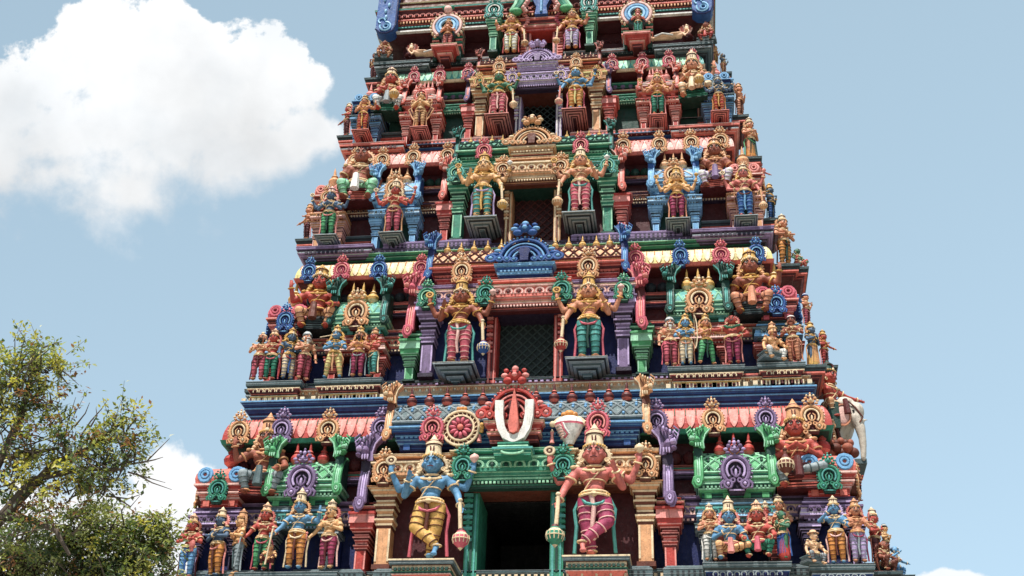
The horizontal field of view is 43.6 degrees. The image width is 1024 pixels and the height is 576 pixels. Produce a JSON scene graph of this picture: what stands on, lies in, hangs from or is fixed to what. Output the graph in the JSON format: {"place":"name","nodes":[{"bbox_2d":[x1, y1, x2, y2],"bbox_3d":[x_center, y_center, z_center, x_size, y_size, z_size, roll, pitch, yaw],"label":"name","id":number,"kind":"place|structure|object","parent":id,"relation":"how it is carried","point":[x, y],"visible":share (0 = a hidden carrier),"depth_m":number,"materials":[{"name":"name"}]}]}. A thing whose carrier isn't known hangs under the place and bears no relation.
{"place":"outdoors","nodes":[
{"label":"outdoors","id":0,"kind":"place"},
{"bbox_2d":[0,0,1023,575],"label":"sky","id":1,"kind":"structure","parent":0,"point":[162,161],"materials":[{"name":"blue"}]},
{"label":"paving","id":2,"kind":"structure","parent":0,"visible":0},
{"bbox_2d":[0,320,173,574],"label":"sparse leafed tree","id":3,"kind":"object","parent":2,"relation":"on","point":[35,366],"visible":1,"depth_m":14.55,"materials":[{"name":"green plant"}]},
{"bbox_2d":[0,494,195,575],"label":"bushy tree","id":4,"kind":"object","parent":2,"relation":"on","point":[128,543],"visible":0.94,"depth_m":15.32,"materials":[{"name":"green plant"}]},
{"bbox_2d":[184,0,915,575],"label":"temple tower","id":5,"kind":"structure","parent":2,"relation":"on","point":[706,432],"depth_m":21.01,"materials":[{"name":"red paint"}]},
{"bbox_2d":[176,513,203,575],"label":"standing statue","id":6,"kind":"object","parent":5,"relation":"on","point":[194,535],"visible":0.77,"depth_m":18.92,"materials":[{"name":"paint"}]},
{"bbox_2d":[205,507,229,575],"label":"standing statue","id":7,"kind":"object","parent":5,"relation":"on","point":[219,532],"visible":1,"depth_m":18.90,"materials":[{"name":"paint"}]},
{"bbox_2d":[229,508,247,575],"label":"standing statue","id":8,"kind":"object","parent":5,"relation":"on","point":[241,521],"visible":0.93,"depth_m":18.86,"materials":[{"name":"paint"}]},
{"bbox_2d":[233,502,277,570],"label":"standing statue","id":9,"kind":"object","parent":5,"relation":"on","point":[266,518],"visible":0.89,"depth_m":18.84,"materials":[{"name":"paint"}]},
{"bbox_2d":[231,413,288,503],"bbox_3d":[-3.899,2.544,19.813,0.933,1.434,0.711,2,-30,1],"label":"seated statue","id":10,"kind":"object","parent":5,"relation":"on","point":[251,483],"visible":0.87,"depth_m":19.62,"materials":[{"name":"paint"}]},
{"bbox_2d":[249,332,270,379],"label":"standing statue","id":11,"kind":"object","parent":5,"relation":"on","point":[259,357],"visible":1,"depth_m":21.03,"materials":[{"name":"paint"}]},
{"bbox_2d":[259,544,276,564],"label":"crouching statue","id":12,"kind":"object","parent":5,"relation":"on","point":[272,555],"visible":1,"depth_m":18.55,"materials":[{"name":"paint"}]},
{"bbox_2d":[262,328,284,379],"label":"standing statue","id":13,"kind":"object","parent":5,"relation":"on","point":[275,341],"visible":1,"depth_m":21.04,"materials":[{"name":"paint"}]},
{"bbox_2d":[277,327,300,379],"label":"standing statue","id":14,"kind":"object","parent":5,"relation":"on","point":[288,343],"visible":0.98,"depth_m":20.97,"materials":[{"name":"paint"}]},
{"bbox_2d":[264,488,322,568],"bbox_3d":[-3.178,3.523,18.834,0.757,1.252,0.265,2,-30,0],"label":"standing statue","id":15,"kind":"object","parent":5,"relation":"on","point":[299,516],"visible":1,"depth_m":18.74,"materials":[{"name":"paint"}]},
{"bbox_2d":[293,331,316,380],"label":"standing statue","id":16,"kind":"object","parent":5,"relation":"on","point":[304,362],"visible":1,"depth_m":20.95,"materials":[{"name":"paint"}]},
{"bbox_2d":[297,203,312,237],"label":"flank statue","id":17,"kind":"object","parent":5,"relation":"on","point":[306,226],"visible":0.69,"depth_m":23.75,"materials":[{"name":"paint"}]},
{"bbox_2d":[288,265,339,337],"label":"seated statue","id":18,"kind":"object","parent":5,"relation":"on","point":[317,313],"visible":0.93,"depth_m":21.64,"materials":[{"name":"paint"}]},
{"bbox_2d":[303,499,343,568],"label":"standing statue","id":19,"kind":"object","parent":5,"relation":"on","point":[331,522],"visible":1,"depth_m":18.70,"materials":[{"name":"paint"}]},
{"bbox_2d":[310,186,351,233],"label":"deity statue","id":20,"kind":"object","parent":5,"relation":"on","point":[330,202],"visible":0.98,"depth_m":22.86,"materials":[{"name":"paint"}]},
{"bbox_2d":[320,325,346,377],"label":"standing statue","id":21,"kind":"object","parent":5,"relation":"on","point":[335,342],"visible":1,"depth_m":20.86,"materials":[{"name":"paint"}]},
{"bbox_2d":[338,103,352,134],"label":"flank statue","id":22,"kind":"object","parent":5,"relation":"on","point":[346,121],"visible":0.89,"depth_m":25.34,"materials":[{"name":"paint"}]},
{"bbox_2d":[347,326,370,376],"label":"standing statue","id":23,"kind":"object","parent":5,"relation":"on","point":[359,344],"visible":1,"depth_m":20.83,"materials":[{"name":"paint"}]},
{"bbox_2d":[337,147,381,211],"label":"seated statue","id":24,"kind":"object","parent":5,"relation":"on","point":[360,184],"visible":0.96,"depth_m":23.41,"materials":[{"name":"paint"}]},
{"bbox_2d":[354,95,376,128],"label":"deity statue","id":25,"kind":"object","parent":5,"relation":"on","point":[364,106],"visible":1,"depth_m":24.45,"materials":[{"name":"paint"}]},
{"bbox_2d":[365,328,380,376],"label":"standing statue","id":26,"kind":"object","parent":5,"relation":"on","point":[374,353],"visible":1,"depth_m":20.79,"materials":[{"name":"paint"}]},
{"bbox_2d":[369,52,376,76],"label":"flank statue","id":27,"kind":"object","parent":5,"relation":"on","point":[372,71],"visible":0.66,"depth_m":26.10,"materials":[{"name":"paint"}]},
{"bbox_2d":[374,40,392,61],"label":"seated statue","id":28,"kind":"object","parent":5,"relation":"on","point":[384,53],"visible":1,"depth_m":25.72,"materials":[{"name":"paint"}]},
{"bbox_2d":[372,67,403,121],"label":"seated statue","id":29,"kind":"object","parent":5,"relation":"on","point":[388,106],"visible":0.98,"depth_m":24.89,"materials":[{"name":"paint"}]},
{"bbox_2d":[374,178,416,230],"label":"deity statue","id":30,"kind":"object","parent":5,"relation":"on","point":[395,197],"visible":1,"depth_m":22.72,"materials":[{"name":"paint"}]},
{"bbox_2d":[404,43,432,59],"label":"reclining statue","id":31,"kind":"object","parent":5,"relation":"on","point":[414,52],"visible":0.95,"depth_m":25.66,"materials":[{"name":"paint"}]},
{"bbox_2d":[408,90,433,125],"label":"deity statue","id":32,"kind":"object","parent":5,"relation":"on","point":[421,101],"visible":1,"depth_m":24.31,"materials":[{"name":"paint"}]},
{"bbox_2d":[386,435,478,557],"bbox_3d":[-1.206,3.010,18.704,1.409,1.939,0.546,-2,-30,8],"label":"guardian statue","id":33,"kind":"object","parent":5,"relation":"on","point":[431,478],"visible":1,"depth_m":18.66,"materials":[{"name":"paint"}]},
{"bbox_2d":[440,18,455,42],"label":"deity statue","id":34,"kind":"object","parent":5,"relation":"on","point":[447,28],"visible":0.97,"depth_m":25.68,"materials":[{"name":"paint"}]},
{"bbox_2d":[426,276,495,361],"bbox_3d":[-0.859,0.480,20.816,1.182,1.620,0.458,-2,-30,8],"label":"guardian statue","id":35,"kind":"object","parent":5,"relation":"on","point":[461,306],"visible":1,"depth_m":20.78,"materials":[{"name":"paint"}]},
{"bbox_2d":[438,406,483,455],"bbox_3d":[-0.769,2.161,19.341,0.712,0.784,0.218,-2,-30,8],"label":"wheel emblem","id":36,"kind":"object","parent":5,"relation":"attached to","point":[462,425],"visible":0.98,"depth_m":19.28,"materials":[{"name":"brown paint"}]},
{"bbox_2d":[455,151,512,215],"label":"guardian statue","id":37,"kind":"object","parent":5,"relation":"on","point":[484,174],"visible":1,"depth_m":22.65,"materials":[{"name":"paint"}]},
{"bbox_2d":[477,69,520,112],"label":"guardian statue","id":38,"kind":"object","parent":5,"relation":"on","point":[499,83],"visible":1,"depth_m":24.22,"materials":[{"name":"paint"}]},
{"bbox_2d":[494,13,529,52],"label":"guardian statue","id":39,"kind":"object","parent":5,"relation":"on","point":[511,24],"visible":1,"depth_m":25.41,"materials":[{"name":"paint"}]},
{"bbox_2d":[492,388,534,460],"bbox_3d":[0.032,2.011,18.982,0.600,1.084,0.250,-2,-30,8],"label":"forehead mark emblem","id":40,"kind":"object","parent":5,"relation":"attached to","point":[515,446],"visible":1,"depth_m":18.85,"materials":[{"name":"white paint"}]},
{"bbox_2d":[463,492,565,575],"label":"door frame","id":41,"kind":"structure","parent":5,"relation":"in","point":[476,513],"depth_m":18.79,"materials":[{"name":"green paint"}]},
{"bbox_2d":[486,314,563,382],"bbox_3d":[0.260,1.180,21.194,1.278,1.255,0.840,-2,-30,8],"label":"door","id":42,"kind":"structure","parent":5,"relation":"in","point":[531,347],"depth_m":21.16,"materials":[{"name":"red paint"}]},
{"bbox_2d":[504,188,561,243],"bbox_3d":[0.413,-1.058,23.024,1.029,1.200,0.840,-2,-30,8],"label":"door","id":43,"kind":"structure","parent":5,"relation":"in","point":[547,216],"depth_m":22.99,"materials":[{"name":"paint"}]},
{"bbox_2d":[514,93,562,135],"bbox_3d":[0.549,-3.020,24.639,0.924,1.155,0.840,-2,-30,8],"label":"door","id":44,"kind":"structure","parent":5,"relation":"in","point":[519,112],"depth_m":24.50,"materials":[{"name":"purple paint"}]},
{"bbox_2d":[549,410,586,455],"bbox_3d":[0.849,2.160,19.093,0.548,0.720,0.314,10,-31,-13],"label":"conch emblem","id":45,"kind":"object","parent":5,"relation":"on","point":[568,425],"visible":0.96,"depth_m":19.04,"materials":[{"name":"white paint"}]},
{"bbox_2d":[552,8,589,48],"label":"guardian statue","id":46,"kind":"object","parent":5,"relation":"on","point":[572,20],"visible":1,"depth_m":25.27,"materials":[{"name":"paint"}]},
{"bbox_2d":[554,65,596,107],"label":"guardian statue","id":47,"kind":"object","parent":5,"relation":"on","point":[576,78],"visible":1,"depth_m":24.04,"materials":[{"name":"paint"}]},
{"bbox_2d":[551,145,609,210],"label":"guardian statue","id":48,"kind":"object","parent":5,"relation":"on","point":[581,168],"visible":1,"depth_m":22.41,"materials":[{"name":"paint"}]},
{"bbox_2d":[553,271,623,355],"bbox_3d":[1.223,0.394,20.545,1.173,1.608,0.454,-2,-30,8],"label":"guardian statue","id":49,"kind":"object","parent":5,"relation":"on","point":[589,300],"visible":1,"depth_m":20.48,"materials":[{"name":"paint"}]},
{"bbox_2d":[544,423,644,554],"bbox_3d":[1.175,2.856,18.421,1.481,2.039,0.574,-2,-30,8],"label":"guardian statue","id":50,"kind":"object","parent":5,"relation":"on","point":[595,469],"visible":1,"depth_m":18.34,"materials":[{"name":"paint"}]},
{"bbox_2d":[631,8,644,30],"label":"deity statue","id":51,"kind":"object","parent":5,"relation":"on","point":[637,17],"visible":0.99,"depth_m":25.18,"materials":[{"name":"paint"}]},
{"bbox_2d":[637,72,675,113],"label":"deity statue","id":52,"kind":"object","parent":5,"relation":"on","point":[656,85],"visible":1,"depth_m":23.73,"materials":[{"name":"paint"}]},
{"bbox_2d":[657,317,681,365],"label":"standing statue","id":53,"kind":"object","parent":5,"relation":"on","point":[669,345],"visible":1,"depth_m":20.17,"materials":[{"name":"paint"}]},
{"bbox_2d":[651,24,693,41],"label":"reclining statue","id":54,"kind":"object","parent":5,"relation":"on","point":[684,32],"visible":1,"depth_m":25.03,"materials":[{"name":"paint"}]},
{"bbox_2d":[654,165,697,217],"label":"deity statue","id":55,"kind":"object","parent":5,"relation":"on","point":[676,184],"visible":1,"depth_m":22.07,"materials":[{"name":"paint"}]},
{"bbox_2d":[673,313,697,364],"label":"standing statue","id":56,"kind":"object","parent":5,"relation":"on","point":[686,330],"visible":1,"depth_m":20.14,"materials":[{"name":"paint"}]},
{"bbox_2d":[678,50,716,109],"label":"seated statue","id":57,"kind":"object","parent":5,"relation":"on","point":[693,94],"visible":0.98,"depth_m":24.06,"materials":[{"name":"paint"}]},
{"bbox_2d":[696,21,716,44],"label":"seated statue","id":58,"kind":"object","parent":5,"relation":"on","point":[707,30],"visible":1,"depth_m":24.85,"materials":[{"name":"paint"}]},
{"bbox_2d":[697,503,719,560],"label":"standing statue","id":59,"kind":"object","parent":5,"relation":"on","point":[708,521],"visible":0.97,"depth_m":18.01,"materials":[{"name":"paint"}]},
{"bbox_2d":[695,313,726,364],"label":"standing statue","id":60,"kind":"object","parent":5,"relation":"on","point":[704,326],"visible":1,"depth_m":20.08,"materials":[{"name":"paint"}]},
{"bbox_2d":[698,136,734,197],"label":"seated statue","id":61,"kind":"object","parent":5,"relation":"on","point":[715,160],"visible":0.93,"depth_m":22.58,"materials":[{"name":"paint"}]},
{"bbox_2d":[713,46,719,63],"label":"flank statue","id":62,"kind":"object","parent":5,"relation":"on","point":[716,54],"visible":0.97,"depth_m":25.49,"materials":[{"name":"paint"}]},
{"bbox_2d":[702,75,733,109],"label":"deity statue","id":63,"kind":"object","parent":5,"relation":"on","point":[717,86],"visible":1,"depth_m":23.56,"materials":[{"name":"paint"}]},
{"bbox_2d":[719,53,728,71],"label":"flank statue","id":64,"kind":"object","parent":5,"relation":"on","point":[723,64],"visible":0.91,"depth_m":25.08,"materials":[{"name":"paint"}]},
{"bbox_2d":[709,315,749,363],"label":"standing statue","id":65,"kind":"object","parent":5,"relation":"on","point":[732,327],"visible":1,"depth_m":20.03,"materials":[{"name":"paint"}]},
{"bbox_2d":[733,83,745,114],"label":"flank statue","id":66,"kind":"object","parent":5,"relation":"on","point":[739,101],"visible":0.98,"depth_m":24.45,"materials":[{"name":"paint"}]},
{"bbox_2d":[720,163,767,214],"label":"deity statue","id":67,"kind":"object","parent":5,"relation":"on","point":[743,180],"visible":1,"depth_m":21.91,"materials":[{"name":"paint"}]},
{"bbox_2d":[717,532,779,561],"bbox_3d":[3.344,3.359,18.251,0.936,1.187,0.468,-2,-30,8],"label":"bench","id":68,"kind":"object","parent":5,"relation":"on","point":[774,556],"visible":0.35,"depth_m":17.89,"materials":[{"name":"paint"}]},
{"bbox_2d":[711,495,751,558],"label":"seated statue","id":69,"kind":"object","parent":68,"relation":"on","point":[728,528],"visible":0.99,"depth_m":17.85,"materials":[{"name":"paint"}]},
{"bbox_2d":[739,500,776,557],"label":"seated statue","id":70,"kind":"object","parent":68,"relation":"on","point":[757,525],"visible":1,"depth_m":17.82,"materials":[{"name":"paint"}]},
{"bbox_2d":[741,117,758,155],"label":"flank statue","id":71,"kind":"object","parent":5,"relation":"on","point":[750,140],"visible":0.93,"depth_m":23.71,"materials":[{"name":"paint"}]},
{"bbox_2d":[730,248,782,323],"bbox_3d":[3.959,-0.133,20.862,0.928,1.316,0.666,-4,-30,11],"label":"seated statue","id":72,"kind":"object","parent":5,"relation":"on","point":[750,277],"visible":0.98,"depth_m":20.79,"materials":[{"name":"paint"}]},
{"bbox_2d":[760,162,770,174],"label":"flank statue","id":73,"kind":"object","parent":5,"relation":"on","point":[761,165],"visible":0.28,"depth_m":23.44,"materials":[{"name":"paint"}]},
{"bbox_2d":[759,501,774,553],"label":"standing statue","id":74,"kind":"object","parent":5,"relation":"on","point":[765,504],"visible":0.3,"depth_m":18.23,"materials":[{"name":"paint"}]},
{"bbox_2d":[765,183,776,217],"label":"flank statue","id":75,"kind":"object","parent":5,"relation":"on","point":[771,203],"visible":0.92,"depth_m":22.63,"materials":[{"name":"paint"}]},
{"bbox_2d":[757,321,788,362],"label":"seated statue","id":76,"kind":"object","parent":5,"relation":"on","point":[772,351],"visible":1,"depth_m":19.82,"materials":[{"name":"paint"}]},
{"bbox_2d":[768,494,792,552],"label":"standing statue","id":77,"kind":"object","parent":5,"relation":"on","point":[779,503],"visible":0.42,"depth_m":18.24,"materials":[{"name":"paint"}]},
{"bbox_2d":[774,511,792,560],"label":"standing statue","id":78,"kind":"object","parent":5,"relation":"on","point":[782,524],"visible":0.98,"depth_m":17.76,"materials":[{"name":"paint"}]},
{"bbox_2d":[774,214,794,263],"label":"flank statue","id":79,"kind":"object","parent":5,"relation":"on","point":[784,234],"visible":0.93,"depth_m":22.01,"materials":[{"name":"paint"}]},
{"bbox_2d":[780,314,803,361],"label":"standing statue","id":80,"kind":"object","parent":5,"relation":"on","point":[793,340],"visible":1,"depth_m":19.92,"materials":[{"name":"paint"}]},
{"bbox_2d":[791,249,808,265],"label":"flank statue","id":81,"kind":"object","parent":5,"relation":"on","point":[796,257],"visible":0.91,"depth_m":21.99,"materials":[{"name":"paint"}]},
{"bbox_2d":[774,399,827,495],"bbox_3d":[4.166,2.223,18.680,0.827,1.474,0.824,-4,-30,11],"label":"seated statue","id":82,"kind":"object","parent":5,"relation":"on","point":[795,444],"visible":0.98,"depth_m":18.52,"materials":[{"name":"paint"}]},
{"bbox_2d":[801,293,812,324],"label":"flank statue","id":83,"kind":"object","parent":5,"relation":"on","point":[806,309],"visible":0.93,"depth_m":21.16,"materials":[{"name":"paint"}]},
{"bbox_2d":[804,321,819,363],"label":"standing statue","id":84,"kind":"object","parent":5,"relation":"on","point":[811,337],"visible":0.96,"depth_m":20.06,"materials":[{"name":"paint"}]},
{"bbox_2d":[800,530,828,565],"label":"crouching statue","id":85,"kind":"object","parent":5,"relation":"on","point":[813,556],"visible":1,"depth_m":17.52,"materials":[{"name":"paint"}]},
{"bbox_2d":[818,330,836,363],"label":"flank statue","id":86,"kind":"object","parent":5,"relation":"on","point":[823,349],"visible":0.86,"depth_m":20.88,"materials":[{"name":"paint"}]},
{"bbox_2d":[817,495,849,563],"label":"standing statue","id":87,"kind":"object","parent":5,"relation":"on","point":[834,516],"visible":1,"depth_m":17.68,"materials":[{"name":"paint"}]},
{"bbox_2d":[827,397,866,460],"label":"elephant statue","id":88,"kind":"object","parent":5,"relation":"on","point":[847,425],"visible":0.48,"depth_m":19.93,"materials":[{"name":"paint"}]},
{"bbox_2d":[821,360,864,415],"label":"rider statue","id":89,"kind":"object","parent":88,"relation":"on","point":[831,391],"visible":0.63,"depth_m":20.30,"materials":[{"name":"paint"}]},
{"bbox_2d":[843,498,870,562],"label":"standing statue","id":90,"kind":"object","parent":5,"relation":"on","point":[857,537],"visible":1,"depth_m":17.67,"materials":[{"name":"paint"}]},
{"bbox_2d":[855,462,863,500],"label":"flank statue","id":91,"kind":"object","parent":5,"relation":"on","point":[860,479],"visible":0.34,"depth_m":19.21,"materials":[{"name":"paint"}]},
{"bbox_2d":[867,507,883,562],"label":"flank statue","id":92,"kind":"object","parent":5,"relation":"on","point":[875,532],"visible":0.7,"depth_m":18.29,"materials":[{"name":"paint"}]},
{"bbox_2d":[881,524,891,560],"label":"flank statue","id":93,"kind":"object","parent":5,"relation":"on","point":[885,536],"visible":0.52,"depth_m":18.81,"materials":[{"name":"paint"}]},
{"bbox_2d":[874,541,901,570],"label":"flank statue","id":94,"kind":"object","parent":5,"relation":"on","point":[882,552],"visible":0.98,"depth_m":17.80,"materials":[{"name":"paint"}]},
{"bbox_2d":[890,546,910,574],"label":"flank statue","id":95,"kind":"object","parent":5,"relation":"on","point":[894,550],"visible":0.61,"depth_m":18.24,"materials":[{"name":"paint"}]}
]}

